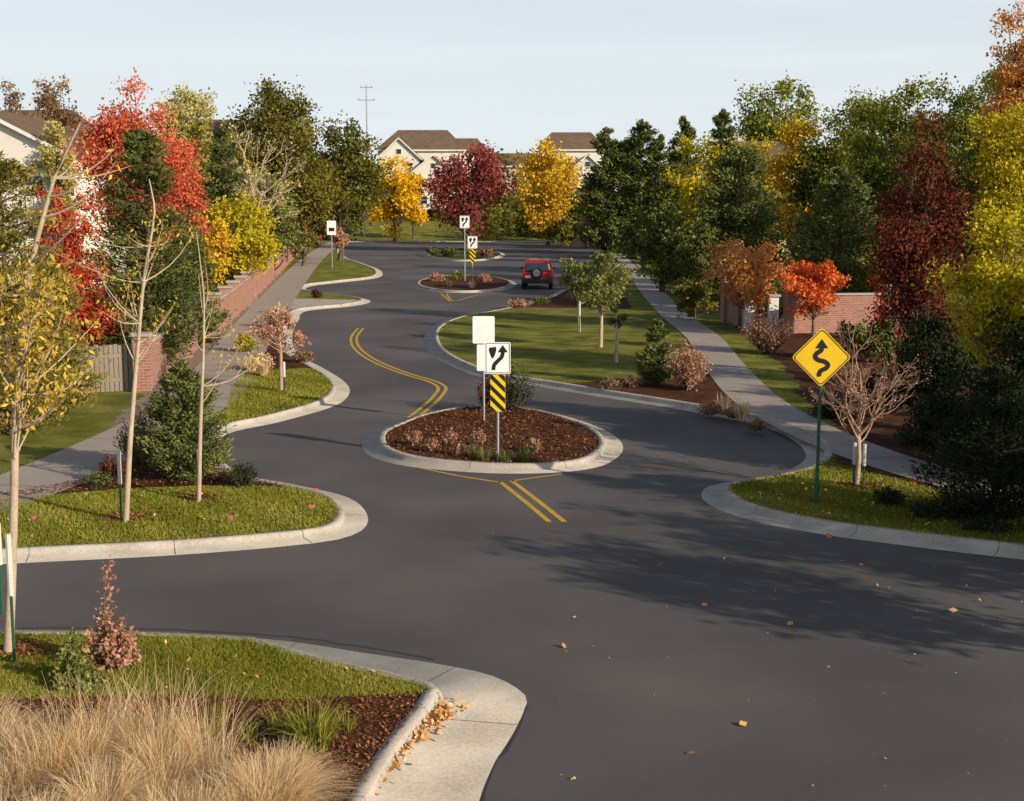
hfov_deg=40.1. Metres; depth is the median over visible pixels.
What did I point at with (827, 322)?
brick wall
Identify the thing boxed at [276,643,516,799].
verge kerb joints
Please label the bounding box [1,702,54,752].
ornamental grass
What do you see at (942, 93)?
green tree
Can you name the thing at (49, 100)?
brown tree
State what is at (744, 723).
fallen leaves
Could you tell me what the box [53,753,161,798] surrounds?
ornamental grass
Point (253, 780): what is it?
ornamental grass
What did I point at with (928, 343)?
evergreen shrub
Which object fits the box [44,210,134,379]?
red maple tree
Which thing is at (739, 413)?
island grass
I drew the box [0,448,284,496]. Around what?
mulch chips
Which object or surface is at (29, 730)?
ornamental grass
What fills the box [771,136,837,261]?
green tree
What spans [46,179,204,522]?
young ash tree
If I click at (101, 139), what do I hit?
red maple tree
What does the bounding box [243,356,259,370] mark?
island grass
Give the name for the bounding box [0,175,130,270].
windows
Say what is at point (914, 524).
fallen leaves
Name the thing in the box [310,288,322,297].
plant
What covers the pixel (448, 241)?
kerb
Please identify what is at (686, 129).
pine tree
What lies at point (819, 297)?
orange red tree
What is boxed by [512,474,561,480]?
road marking
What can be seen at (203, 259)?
pine tree
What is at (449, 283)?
island grass
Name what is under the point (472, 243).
traffic sign
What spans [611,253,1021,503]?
sidewalk
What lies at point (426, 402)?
road marking
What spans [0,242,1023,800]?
road
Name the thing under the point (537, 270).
suv car
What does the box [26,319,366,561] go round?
verge kerb joints
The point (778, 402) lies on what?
sidewalk joints
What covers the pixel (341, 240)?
tree
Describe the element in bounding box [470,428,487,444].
plant
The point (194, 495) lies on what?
mulch ring
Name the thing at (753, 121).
green tree
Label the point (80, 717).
ornamental grass
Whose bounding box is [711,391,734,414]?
island grass
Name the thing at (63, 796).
ornamental grass
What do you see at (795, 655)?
fallen leaves
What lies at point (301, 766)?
ornamental grass
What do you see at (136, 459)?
brown shrub
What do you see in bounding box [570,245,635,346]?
young tree
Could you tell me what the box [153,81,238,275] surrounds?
pale yellow tree
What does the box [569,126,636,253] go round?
pine tree
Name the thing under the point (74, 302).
tree
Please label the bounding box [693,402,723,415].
plant
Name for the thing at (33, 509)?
lawn grass
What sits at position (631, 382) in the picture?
plant
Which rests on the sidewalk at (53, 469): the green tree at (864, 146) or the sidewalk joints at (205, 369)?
the sidewalk joints at (205, 369)
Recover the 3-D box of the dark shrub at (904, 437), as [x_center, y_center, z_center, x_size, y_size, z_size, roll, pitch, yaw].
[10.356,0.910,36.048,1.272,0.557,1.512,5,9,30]
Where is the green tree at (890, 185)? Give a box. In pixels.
[867,131,971,294]
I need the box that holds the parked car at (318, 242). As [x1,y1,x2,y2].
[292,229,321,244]
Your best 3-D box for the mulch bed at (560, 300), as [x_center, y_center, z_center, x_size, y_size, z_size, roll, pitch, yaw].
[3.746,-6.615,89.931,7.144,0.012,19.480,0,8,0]
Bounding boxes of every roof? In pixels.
[0,111,114,168]
[1,110,97,134]
[197,119,261,147]
[375,130,482,171]
[493,153,536,166]
[535,132,604,166]
[711,141,794,163]
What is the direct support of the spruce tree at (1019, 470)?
on the verge at (552, 344)
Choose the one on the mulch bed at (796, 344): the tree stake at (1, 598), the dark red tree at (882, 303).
the dark red tree at (882, 303)
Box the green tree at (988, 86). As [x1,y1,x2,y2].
[968,45,1023,275]
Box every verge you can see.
[0,241,374,546]
[0,634,420,699]
[438,250,1023,542]
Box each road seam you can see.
[19,627,435,659]
[481,706,528,800]
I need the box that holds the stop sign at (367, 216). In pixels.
[361,204,368,247]
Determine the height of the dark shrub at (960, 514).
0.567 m
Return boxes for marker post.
[282,362,285,391]
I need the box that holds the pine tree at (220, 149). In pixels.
[200,125,257,284]
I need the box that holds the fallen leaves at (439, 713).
[375,695,470,795]
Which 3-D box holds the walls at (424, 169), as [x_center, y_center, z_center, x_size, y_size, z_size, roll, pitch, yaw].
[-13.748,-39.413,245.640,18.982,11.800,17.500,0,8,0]
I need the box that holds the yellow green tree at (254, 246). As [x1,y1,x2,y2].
[202,190,286,285]
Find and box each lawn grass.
[0,484,340,547]
[224,368,333,422]
[728,461,1023,543]
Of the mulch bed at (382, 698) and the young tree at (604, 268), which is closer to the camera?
the mulch bed at (382, 698)
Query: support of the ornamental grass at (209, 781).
on the mulch bed at (382, 698)
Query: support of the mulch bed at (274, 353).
on the verge at (87, 420)
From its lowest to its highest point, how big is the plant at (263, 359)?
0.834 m
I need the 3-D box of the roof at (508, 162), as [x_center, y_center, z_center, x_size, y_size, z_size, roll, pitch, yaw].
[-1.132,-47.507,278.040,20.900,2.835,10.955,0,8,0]
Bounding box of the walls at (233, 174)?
[198,148,266,233]
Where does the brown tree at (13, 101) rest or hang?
on the verge at (87, 420)
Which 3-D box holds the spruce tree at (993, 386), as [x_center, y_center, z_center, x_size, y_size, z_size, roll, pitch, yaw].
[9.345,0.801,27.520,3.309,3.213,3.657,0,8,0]
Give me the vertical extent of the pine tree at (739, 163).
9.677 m
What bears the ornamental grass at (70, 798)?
on the mulch bed at (382, 698)
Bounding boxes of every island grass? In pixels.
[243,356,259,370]
[254,359,272,375]
[446,278,453,286]
[464,440,484,457]
[466,282,476,287]
[475,444,493,460]
[495,448,514,462]
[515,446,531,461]
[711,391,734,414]
[730,396,750,419]
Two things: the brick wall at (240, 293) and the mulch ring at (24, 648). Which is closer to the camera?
the mulch ring at (24, 648)
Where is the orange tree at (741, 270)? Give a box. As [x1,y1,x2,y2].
[698,233,790,328]
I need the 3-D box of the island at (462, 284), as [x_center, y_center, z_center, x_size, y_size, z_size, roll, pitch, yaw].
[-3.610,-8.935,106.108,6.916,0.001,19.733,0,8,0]
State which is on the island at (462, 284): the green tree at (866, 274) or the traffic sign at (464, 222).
the traffic sign at (464, 222)
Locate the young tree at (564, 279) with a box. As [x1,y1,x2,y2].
[556,257,591,331]
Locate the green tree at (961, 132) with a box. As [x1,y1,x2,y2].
[939,62,997,307]
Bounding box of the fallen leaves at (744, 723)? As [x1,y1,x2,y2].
[562,532,1002,753]
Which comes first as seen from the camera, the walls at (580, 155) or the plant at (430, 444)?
the plant at (430, 444)
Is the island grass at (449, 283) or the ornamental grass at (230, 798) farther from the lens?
the island grass at (449, 283)
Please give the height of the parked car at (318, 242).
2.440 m
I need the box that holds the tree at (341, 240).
[332,226,349,263]
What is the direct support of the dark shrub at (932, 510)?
on the verge at (552, 344)
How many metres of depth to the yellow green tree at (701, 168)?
113.42 m
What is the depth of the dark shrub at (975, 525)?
26.68 m
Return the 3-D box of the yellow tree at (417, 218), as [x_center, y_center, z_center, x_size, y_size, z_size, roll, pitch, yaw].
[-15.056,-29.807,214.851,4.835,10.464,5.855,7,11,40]
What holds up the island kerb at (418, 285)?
on the road
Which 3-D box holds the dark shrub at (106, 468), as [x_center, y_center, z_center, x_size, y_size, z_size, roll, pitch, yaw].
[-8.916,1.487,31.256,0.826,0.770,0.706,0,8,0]
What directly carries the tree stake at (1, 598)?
on the verge at (243, 645)
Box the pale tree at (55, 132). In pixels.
[29,118,83,239]
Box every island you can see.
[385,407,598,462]
[420,275,508,289]
[429,248,499,259]
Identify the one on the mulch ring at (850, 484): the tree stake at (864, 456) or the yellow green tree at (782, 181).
the tree stake at (864, 456)
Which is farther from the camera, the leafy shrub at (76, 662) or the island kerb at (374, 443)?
the island kerb at (374, 443)
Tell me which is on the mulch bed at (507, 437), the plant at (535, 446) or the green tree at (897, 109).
the plant at (535, 446)
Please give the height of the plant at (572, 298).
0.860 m
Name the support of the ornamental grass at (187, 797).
on the mulch bed at (382, 698)
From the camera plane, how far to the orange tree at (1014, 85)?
57.28 m
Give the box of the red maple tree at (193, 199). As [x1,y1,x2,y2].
[162,136,213,303]
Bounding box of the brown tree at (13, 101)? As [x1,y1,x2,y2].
[0,78,41,117]
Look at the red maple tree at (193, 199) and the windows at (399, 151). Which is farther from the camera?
the windows at (399, 151)
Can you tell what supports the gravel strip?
on the verge at (87, 420)
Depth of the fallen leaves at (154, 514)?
28.14 m
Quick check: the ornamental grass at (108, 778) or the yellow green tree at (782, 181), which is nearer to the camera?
the ornamental grass at (108, 778)
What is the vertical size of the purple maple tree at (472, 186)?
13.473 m
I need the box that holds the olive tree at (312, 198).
[271,151,346,265]
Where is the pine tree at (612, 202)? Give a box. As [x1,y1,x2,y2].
[589,138,649,250]
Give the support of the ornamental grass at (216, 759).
on the mulch bed at (382, 698)
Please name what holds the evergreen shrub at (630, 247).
on the verge at (552, 344)
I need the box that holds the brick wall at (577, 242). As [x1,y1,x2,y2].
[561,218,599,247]
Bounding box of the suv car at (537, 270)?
[521,257,555,288]
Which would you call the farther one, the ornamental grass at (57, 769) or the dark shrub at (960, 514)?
the dark shrub at (960, 514)
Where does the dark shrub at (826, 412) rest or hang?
on the mulch bed at (879, 431)
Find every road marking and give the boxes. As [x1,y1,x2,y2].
[349,328,439,416]
[355,328,447,414]
[417,467,499,482]
[446,292,500,300]
[498,482,551,521]
[509,480,566,521]
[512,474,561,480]
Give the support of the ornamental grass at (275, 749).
on the mulch bed at (382, 698)
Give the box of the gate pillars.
[742,294,780,329]
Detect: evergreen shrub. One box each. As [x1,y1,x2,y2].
[598,213,630,255]
[615,202,666,270]
[633,197,689,291]
[654,216,723,302]
[669,277,719,318]
[832,314,904,361]
[841,368,901,416]
[881,304,989,430]
[900,393,966,457]
[911,356,1023,477]
[987,302,1023,460]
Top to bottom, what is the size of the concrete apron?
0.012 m
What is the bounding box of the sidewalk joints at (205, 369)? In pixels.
[6,281,294,510]
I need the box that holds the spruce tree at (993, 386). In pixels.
[902,361,1023,527]
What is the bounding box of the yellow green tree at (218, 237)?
[196,211,237,296]
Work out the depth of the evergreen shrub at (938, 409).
32.43 m
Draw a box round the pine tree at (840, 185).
[764,165,885,298]
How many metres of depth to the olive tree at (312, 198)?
130.13 m
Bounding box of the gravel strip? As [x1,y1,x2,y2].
[108,269,287,426]
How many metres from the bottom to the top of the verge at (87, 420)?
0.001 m
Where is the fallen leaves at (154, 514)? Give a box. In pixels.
[0,484,314,542]
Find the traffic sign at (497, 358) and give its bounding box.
[485,342,510,460]
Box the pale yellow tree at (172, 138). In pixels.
[148,111,196,279]
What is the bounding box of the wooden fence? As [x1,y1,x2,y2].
[67,344,132,392]
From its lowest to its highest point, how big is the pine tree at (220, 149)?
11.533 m
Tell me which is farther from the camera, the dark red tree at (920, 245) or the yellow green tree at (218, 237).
the yellow green tree at (218, 237)
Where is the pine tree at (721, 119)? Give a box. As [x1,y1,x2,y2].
[690,107,746,259]
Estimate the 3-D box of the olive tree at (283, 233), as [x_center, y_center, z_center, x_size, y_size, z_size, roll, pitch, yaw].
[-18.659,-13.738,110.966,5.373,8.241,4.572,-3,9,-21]
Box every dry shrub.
[661,338,712,390]
[739,305,794,353]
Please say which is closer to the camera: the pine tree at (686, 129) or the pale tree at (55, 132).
the pale tree at (55, 132)
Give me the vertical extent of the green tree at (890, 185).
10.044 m
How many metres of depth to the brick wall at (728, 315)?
71.13 m
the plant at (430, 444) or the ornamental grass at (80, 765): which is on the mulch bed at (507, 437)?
the plant at (430, 444)
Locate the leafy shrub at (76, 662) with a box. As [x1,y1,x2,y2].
[48,626,109,693]
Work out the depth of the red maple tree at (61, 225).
45.68 m
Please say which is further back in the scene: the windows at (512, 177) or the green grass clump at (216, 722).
the windows at (512, 177)
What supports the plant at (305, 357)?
on the mulch bed at (274, 353)
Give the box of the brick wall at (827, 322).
[782,284,891,333]
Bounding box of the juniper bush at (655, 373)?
[633,317,678,384]
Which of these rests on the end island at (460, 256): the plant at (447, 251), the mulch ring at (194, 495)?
the plant at (447, 251)
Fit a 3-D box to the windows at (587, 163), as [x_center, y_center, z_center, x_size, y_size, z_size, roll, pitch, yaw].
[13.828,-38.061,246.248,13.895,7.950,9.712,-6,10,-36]
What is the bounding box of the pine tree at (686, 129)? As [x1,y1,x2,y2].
[656,115,701,222]
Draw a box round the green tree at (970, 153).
[937,120,1023,302]
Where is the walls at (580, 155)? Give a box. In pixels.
[537,151,602,204]
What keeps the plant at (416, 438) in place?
on the mulch bed at (507, 437)
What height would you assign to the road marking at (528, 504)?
0.001 m
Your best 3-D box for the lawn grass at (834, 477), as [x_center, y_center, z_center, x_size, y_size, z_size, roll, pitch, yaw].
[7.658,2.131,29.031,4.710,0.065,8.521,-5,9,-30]
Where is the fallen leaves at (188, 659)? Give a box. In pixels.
[0,630,374,693]
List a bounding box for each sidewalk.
[0,242,335,511]
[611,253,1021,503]
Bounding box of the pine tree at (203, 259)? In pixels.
[169,231,231,347]
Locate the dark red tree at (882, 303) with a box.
[862,209,916,361]
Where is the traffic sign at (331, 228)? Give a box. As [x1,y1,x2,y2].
[327,221,335,267]
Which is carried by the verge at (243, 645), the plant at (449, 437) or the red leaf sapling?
the red leaf sapling
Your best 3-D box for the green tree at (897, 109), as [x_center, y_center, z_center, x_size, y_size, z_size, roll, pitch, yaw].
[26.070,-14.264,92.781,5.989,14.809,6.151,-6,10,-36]
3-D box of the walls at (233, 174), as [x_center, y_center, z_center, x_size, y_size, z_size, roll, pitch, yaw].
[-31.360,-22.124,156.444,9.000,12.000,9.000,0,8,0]
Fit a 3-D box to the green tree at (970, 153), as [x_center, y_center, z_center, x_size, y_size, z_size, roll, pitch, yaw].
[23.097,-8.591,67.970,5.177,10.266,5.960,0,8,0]
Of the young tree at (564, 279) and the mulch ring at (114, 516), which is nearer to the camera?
the mulch ring at (114, 516)
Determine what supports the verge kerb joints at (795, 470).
on the verge kerb at (724, 500)
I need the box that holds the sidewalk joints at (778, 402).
[664,302,986,490]
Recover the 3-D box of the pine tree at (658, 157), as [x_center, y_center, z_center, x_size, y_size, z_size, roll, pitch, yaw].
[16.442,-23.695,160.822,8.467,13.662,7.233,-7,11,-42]
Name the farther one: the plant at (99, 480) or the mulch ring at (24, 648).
the plant at (99, 480)
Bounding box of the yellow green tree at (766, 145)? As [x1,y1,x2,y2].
[725,132,790,249]
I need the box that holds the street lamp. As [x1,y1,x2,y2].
[651,172,657,263]
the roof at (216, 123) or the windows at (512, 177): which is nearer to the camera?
the roof at (216, 123)
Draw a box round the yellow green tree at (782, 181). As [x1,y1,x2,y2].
[749,113,836,260]
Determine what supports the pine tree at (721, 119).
on the verge at (552, 344)
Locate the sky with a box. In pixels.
[0,0,1023,190]
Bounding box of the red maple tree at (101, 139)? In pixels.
[52,67,201,304]
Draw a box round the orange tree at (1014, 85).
[966,0,1023,257]
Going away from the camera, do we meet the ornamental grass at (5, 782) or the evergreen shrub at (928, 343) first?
the ornamental grass at (5, 782)
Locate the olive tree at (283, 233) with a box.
[242,177,307,277]
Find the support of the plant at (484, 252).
on the end island at (460, 256)
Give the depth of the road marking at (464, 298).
91.89 m
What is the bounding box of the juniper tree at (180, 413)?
[133,359,236,484]
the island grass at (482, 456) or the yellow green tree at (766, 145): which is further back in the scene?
the yellow green tree at (766, 145)
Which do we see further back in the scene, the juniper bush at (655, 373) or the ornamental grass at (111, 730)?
the juniper bush at (655, 373)
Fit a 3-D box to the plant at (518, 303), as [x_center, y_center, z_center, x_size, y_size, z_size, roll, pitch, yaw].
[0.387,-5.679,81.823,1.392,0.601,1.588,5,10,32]
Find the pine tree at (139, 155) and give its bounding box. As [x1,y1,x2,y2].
[75,125,237,370]
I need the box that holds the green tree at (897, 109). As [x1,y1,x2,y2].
[849,67,938,199]
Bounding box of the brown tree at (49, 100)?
[27,73,83,132]
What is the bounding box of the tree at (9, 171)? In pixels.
[0,149,96,439]
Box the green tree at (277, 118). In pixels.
[216,74,325,241]
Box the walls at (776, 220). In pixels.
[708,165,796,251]
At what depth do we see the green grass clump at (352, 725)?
16.72 m
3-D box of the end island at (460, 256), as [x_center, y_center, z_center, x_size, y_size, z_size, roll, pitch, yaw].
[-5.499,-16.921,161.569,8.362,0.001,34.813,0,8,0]
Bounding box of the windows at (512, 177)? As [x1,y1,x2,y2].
[498,174,532,195]
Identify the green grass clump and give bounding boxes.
[184,693,239,738]
[219,714,268,746]
[248,697,305,736]
[263,686,363,753]
[334,705,363,731]
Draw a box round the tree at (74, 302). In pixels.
[1,258,113,417]
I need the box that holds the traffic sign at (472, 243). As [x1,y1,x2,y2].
[468,236,476,282]
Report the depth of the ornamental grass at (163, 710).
15.79 m
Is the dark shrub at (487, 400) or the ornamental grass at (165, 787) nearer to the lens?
the ornamental grass at (165, 787)
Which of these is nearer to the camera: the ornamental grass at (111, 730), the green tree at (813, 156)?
the ornamental grass at (111, 730)
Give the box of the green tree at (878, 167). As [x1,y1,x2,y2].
[830,151,911,292]
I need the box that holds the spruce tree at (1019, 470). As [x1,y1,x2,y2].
[1015,421,1023,519]
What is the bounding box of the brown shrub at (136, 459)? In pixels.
[113,406,161,467]
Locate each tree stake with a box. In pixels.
[0,523,3,614]
[5,533,15,663]
[117,451,121,519]
[579,301,580,332]
[852,442,856,485]
[862,444,866,486]
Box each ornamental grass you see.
[0,674,105,793]
[0,686,57,750]
[0,696,72,774]
[0,709,65,754]
[0,710,134,795]
[0,722,100,800]
[0,777,102,800]
[0,784,67,800]
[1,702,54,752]
[4,667,147,783]
[11,784,141,800]
[14,741,191,800]
[15,702,169,785]
[16,781,104,800]
[26,725,127,790]
[39,663,173,768]
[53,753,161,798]
[60,776,171,800]
[69,651,189,764]
[70,698,245,785]
[78,719,238,797]
[90,726,239,800]
[94,653,221,750]
[107,769,224,800]
[119,767,207,800]
[129,711,245,779]
[132,769,252,800]
[149,669,284,785]
[153,755,280,800]
[165,740,343,800]
[175,787,231,800]
[189,733,369,800]
[190,774,325,800]
[220,733,359,797]
[220,770,335,800]
[228,741,353,795]
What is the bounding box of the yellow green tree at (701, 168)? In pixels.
[659,131,735,258]
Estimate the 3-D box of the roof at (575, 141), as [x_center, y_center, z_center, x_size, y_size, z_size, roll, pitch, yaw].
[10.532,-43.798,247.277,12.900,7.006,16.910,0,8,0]
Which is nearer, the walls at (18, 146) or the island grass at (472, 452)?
the island grass at (472, 452)
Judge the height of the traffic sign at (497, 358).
2.959 m
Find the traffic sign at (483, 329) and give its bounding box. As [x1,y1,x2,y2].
[473,316,494,420]
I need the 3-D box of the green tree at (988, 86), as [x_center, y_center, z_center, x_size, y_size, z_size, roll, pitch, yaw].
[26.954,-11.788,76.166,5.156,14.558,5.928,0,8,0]
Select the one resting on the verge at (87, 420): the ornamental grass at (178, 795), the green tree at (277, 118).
the green tree at (277, 118)
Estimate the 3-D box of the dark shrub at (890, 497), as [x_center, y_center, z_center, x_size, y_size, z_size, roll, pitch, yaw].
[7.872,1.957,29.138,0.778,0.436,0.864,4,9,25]
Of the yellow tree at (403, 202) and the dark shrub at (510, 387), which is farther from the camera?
the yellow tree at (403, 202)
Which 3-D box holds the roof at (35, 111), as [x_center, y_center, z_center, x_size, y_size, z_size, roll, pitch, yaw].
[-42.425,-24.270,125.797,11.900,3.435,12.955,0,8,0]
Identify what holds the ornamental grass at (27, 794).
on the mulch bed at (382, 698)
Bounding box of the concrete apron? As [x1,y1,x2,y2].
[248,298,357,308]
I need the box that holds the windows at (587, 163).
[577,160,600,184]
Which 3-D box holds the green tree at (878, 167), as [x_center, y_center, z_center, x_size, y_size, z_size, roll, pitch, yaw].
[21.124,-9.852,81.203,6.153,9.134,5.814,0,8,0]
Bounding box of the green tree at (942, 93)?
[891,72,964,297]
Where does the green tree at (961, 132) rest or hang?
on the verge at (552, 344)
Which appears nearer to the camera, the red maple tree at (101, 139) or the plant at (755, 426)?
the plant at (755, 426)
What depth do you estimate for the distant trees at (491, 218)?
217.36 m
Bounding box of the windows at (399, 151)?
[385,148,482,203]
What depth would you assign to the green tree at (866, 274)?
68.71 m
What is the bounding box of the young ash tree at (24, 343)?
[0,123,134,652]
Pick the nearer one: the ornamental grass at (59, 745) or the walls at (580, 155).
the ornamental grass at (59, 745)
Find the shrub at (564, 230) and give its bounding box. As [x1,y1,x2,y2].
[544,216,578,247]
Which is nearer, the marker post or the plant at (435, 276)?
the marker post
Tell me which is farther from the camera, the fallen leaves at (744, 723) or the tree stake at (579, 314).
the tree stake at (579, 314)
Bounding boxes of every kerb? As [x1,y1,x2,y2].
[0,630,526,800]
[2,242,382,563]
[348,241,550,241]
[362,405,622,473]
[412,275,516,292]
[424,248,504,260]
[424,252,1023,559]
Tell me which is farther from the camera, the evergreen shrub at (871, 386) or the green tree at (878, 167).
the green tree at (878, 167)
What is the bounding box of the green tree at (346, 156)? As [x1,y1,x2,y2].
[279,109,393,259]
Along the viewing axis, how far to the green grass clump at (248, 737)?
16.30 m
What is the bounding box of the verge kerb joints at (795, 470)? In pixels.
[429,332,999,555]
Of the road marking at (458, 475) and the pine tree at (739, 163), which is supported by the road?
the road marking at (458, 475)
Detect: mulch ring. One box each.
[0,633,62,667]
[76,507,166,524]
[175,490,225,501]
[830,479,889,493]
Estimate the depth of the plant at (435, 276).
107.44 m
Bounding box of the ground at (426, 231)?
[144,195,574,240]
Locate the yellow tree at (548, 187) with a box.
[509,136,589,245]
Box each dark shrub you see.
[94,450,125,482]
[221,460,259,488]
[475,352,539,409]
[475,378,489,410]
[808,398,843,418]
[871,485,908,504]
[886,425,932,447]
[905,493,961,521]
[936,500,1001,522]
[955,510,1012,536]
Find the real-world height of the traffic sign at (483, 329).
3.059 m
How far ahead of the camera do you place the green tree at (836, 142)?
107.58 m
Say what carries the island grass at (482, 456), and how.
on the mulch bed at (507, 437)
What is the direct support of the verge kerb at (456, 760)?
on the road
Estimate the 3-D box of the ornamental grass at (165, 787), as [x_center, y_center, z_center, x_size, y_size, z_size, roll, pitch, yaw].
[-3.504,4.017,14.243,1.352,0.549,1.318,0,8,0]
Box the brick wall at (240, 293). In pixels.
[129,237,297,391]
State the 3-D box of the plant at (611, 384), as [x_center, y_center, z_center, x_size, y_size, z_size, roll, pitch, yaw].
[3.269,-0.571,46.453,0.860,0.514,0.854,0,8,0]
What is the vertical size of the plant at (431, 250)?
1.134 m
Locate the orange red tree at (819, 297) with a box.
[776,259,851,336]
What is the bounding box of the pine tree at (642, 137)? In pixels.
[602,118,666,251]
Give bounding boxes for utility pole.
[358,84,371,154]
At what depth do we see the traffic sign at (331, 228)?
126.81 m
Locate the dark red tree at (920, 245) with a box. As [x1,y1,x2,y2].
[851,104,1005,358]
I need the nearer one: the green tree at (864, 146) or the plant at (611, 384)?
the plant at (611, 384)
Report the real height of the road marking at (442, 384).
0.001 m
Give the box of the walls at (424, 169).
[378,139,474,209]
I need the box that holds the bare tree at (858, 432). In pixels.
[803,302,931,484]
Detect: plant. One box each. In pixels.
[81,469,114,487]
[209,466,232,481]
[233,332,259,351]
[243,351,275,368]
[263,302,287,327]
[288,347,315,362]
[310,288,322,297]
[406,429,422,445]
[424,433,440,452]
[425,272,445,280]
[426,246,438,254]
[438,246,459,255]
[441,427,458,444]
[447,270,466,279]
[452,440,467,455]
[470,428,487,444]
[476,247,493,255]
[477,273,492,281]
[505,298,531,307]
[526,437,541,452]
[532,296,550,304]
[564,292,595,300]
[598,375,623,389]
[622,375,643,386]
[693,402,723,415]
[722,403,747,418]
[743,418,769,430]
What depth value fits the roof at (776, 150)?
168.08 m
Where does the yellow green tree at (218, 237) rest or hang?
on the verge at (87, 420)
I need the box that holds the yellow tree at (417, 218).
[403,171,429,238]
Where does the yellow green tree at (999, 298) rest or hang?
on the mulch bed at (879, 431)
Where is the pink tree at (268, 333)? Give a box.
[246,305,311,390]
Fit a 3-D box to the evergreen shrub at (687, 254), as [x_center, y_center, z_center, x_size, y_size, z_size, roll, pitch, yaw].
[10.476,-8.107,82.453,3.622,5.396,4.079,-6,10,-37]
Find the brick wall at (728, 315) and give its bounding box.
[720,275,757,325]
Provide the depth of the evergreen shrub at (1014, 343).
30.80 m
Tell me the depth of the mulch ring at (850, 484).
30.86 m
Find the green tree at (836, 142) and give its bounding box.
[798,97,887,259]
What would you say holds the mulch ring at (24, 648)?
on the verge at (243, 645)
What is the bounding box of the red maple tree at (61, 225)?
[25,185,88,338]
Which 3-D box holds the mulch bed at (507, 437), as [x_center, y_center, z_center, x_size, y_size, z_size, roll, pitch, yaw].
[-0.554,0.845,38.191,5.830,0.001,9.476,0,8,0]
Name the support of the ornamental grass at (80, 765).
on the mulch bed at (382, 698)
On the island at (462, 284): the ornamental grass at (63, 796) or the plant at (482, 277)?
the plant at (482, 277)
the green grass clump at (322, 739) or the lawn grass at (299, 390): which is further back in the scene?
the lawn grass at (299, 390)
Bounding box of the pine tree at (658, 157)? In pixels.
[630,134,685,250]
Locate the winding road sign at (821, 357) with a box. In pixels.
[793,329,849,502]
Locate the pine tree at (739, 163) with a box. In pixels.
[677,143,792,299]
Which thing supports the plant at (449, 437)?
on the mulch bed at (507, 437)
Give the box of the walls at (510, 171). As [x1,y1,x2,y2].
[492,167,533,195]
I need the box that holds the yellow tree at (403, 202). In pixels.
[367,155,425,241]
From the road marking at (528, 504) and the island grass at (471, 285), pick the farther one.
the island grass at (471, 285)
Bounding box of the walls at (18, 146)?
[0,123,134,289]
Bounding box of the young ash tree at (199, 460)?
[196,232,267,501]
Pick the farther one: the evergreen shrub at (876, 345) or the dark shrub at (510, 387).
the evergreen shrub at (876, 345)
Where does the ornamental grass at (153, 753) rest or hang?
on the mulch bed at (382, 698)
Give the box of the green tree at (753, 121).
[726,70,827,145]
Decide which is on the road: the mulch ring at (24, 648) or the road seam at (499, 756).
the road seam at (499, 756)
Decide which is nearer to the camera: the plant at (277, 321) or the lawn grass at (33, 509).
the lawn grass at (33, 509)
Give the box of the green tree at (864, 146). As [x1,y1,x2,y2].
[832,84,898,253]
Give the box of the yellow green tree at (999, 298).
[907,191,1023,416]
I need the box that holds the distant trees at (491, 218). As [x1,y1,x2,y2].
[164,147,842,240]
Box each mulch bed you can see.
[0,689,426,800]
[55,454,282,493]
[264,331,309,368]
[525,288,631,308]
[570,367,749,412]
[734,307,1022,422]
[792,390,1018,496]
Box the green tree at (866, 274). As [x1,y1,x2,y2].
[842,211,942,323]
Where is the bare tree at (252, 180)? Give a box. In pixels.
[199,115,315,263]
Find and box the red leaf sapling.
[78,554,144,672]
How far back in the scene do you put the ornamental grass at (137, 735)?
15.29 m
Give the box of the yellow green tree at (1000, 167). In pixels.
[958,100,1023,362]
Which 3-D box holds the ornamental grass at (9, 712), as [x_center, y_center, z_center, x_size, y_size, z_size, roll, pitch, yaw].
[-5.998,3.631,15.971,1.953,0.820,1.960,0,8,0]
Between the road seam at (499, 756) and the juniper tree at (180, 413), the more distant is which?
the juniper tree at (180, 413)
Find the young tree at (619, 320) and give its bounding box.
[605,307,628,362]
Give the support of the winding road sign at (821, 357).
on the verge at (552, 344)
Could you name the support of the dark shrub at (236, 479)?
on the mulch bed at (140, 481)
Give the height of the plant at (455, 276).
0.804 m
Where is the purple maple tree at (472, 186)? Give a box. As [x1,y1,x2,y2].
[412,139,518,250]
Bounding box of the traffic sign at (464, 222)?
[460,216,469,280]
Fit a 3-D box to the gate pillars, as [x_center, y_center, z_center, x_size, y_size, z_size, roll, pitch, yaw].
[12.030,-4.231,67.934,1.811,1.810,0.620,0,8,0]
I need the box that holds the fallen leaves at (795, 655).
[418,538,1023,785]
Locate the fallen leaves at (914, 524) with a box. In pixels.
[730,470,1008,534]
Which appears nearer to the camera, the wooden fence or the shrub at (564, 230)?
the wooden fence
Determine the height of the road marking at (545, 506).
0.001 m

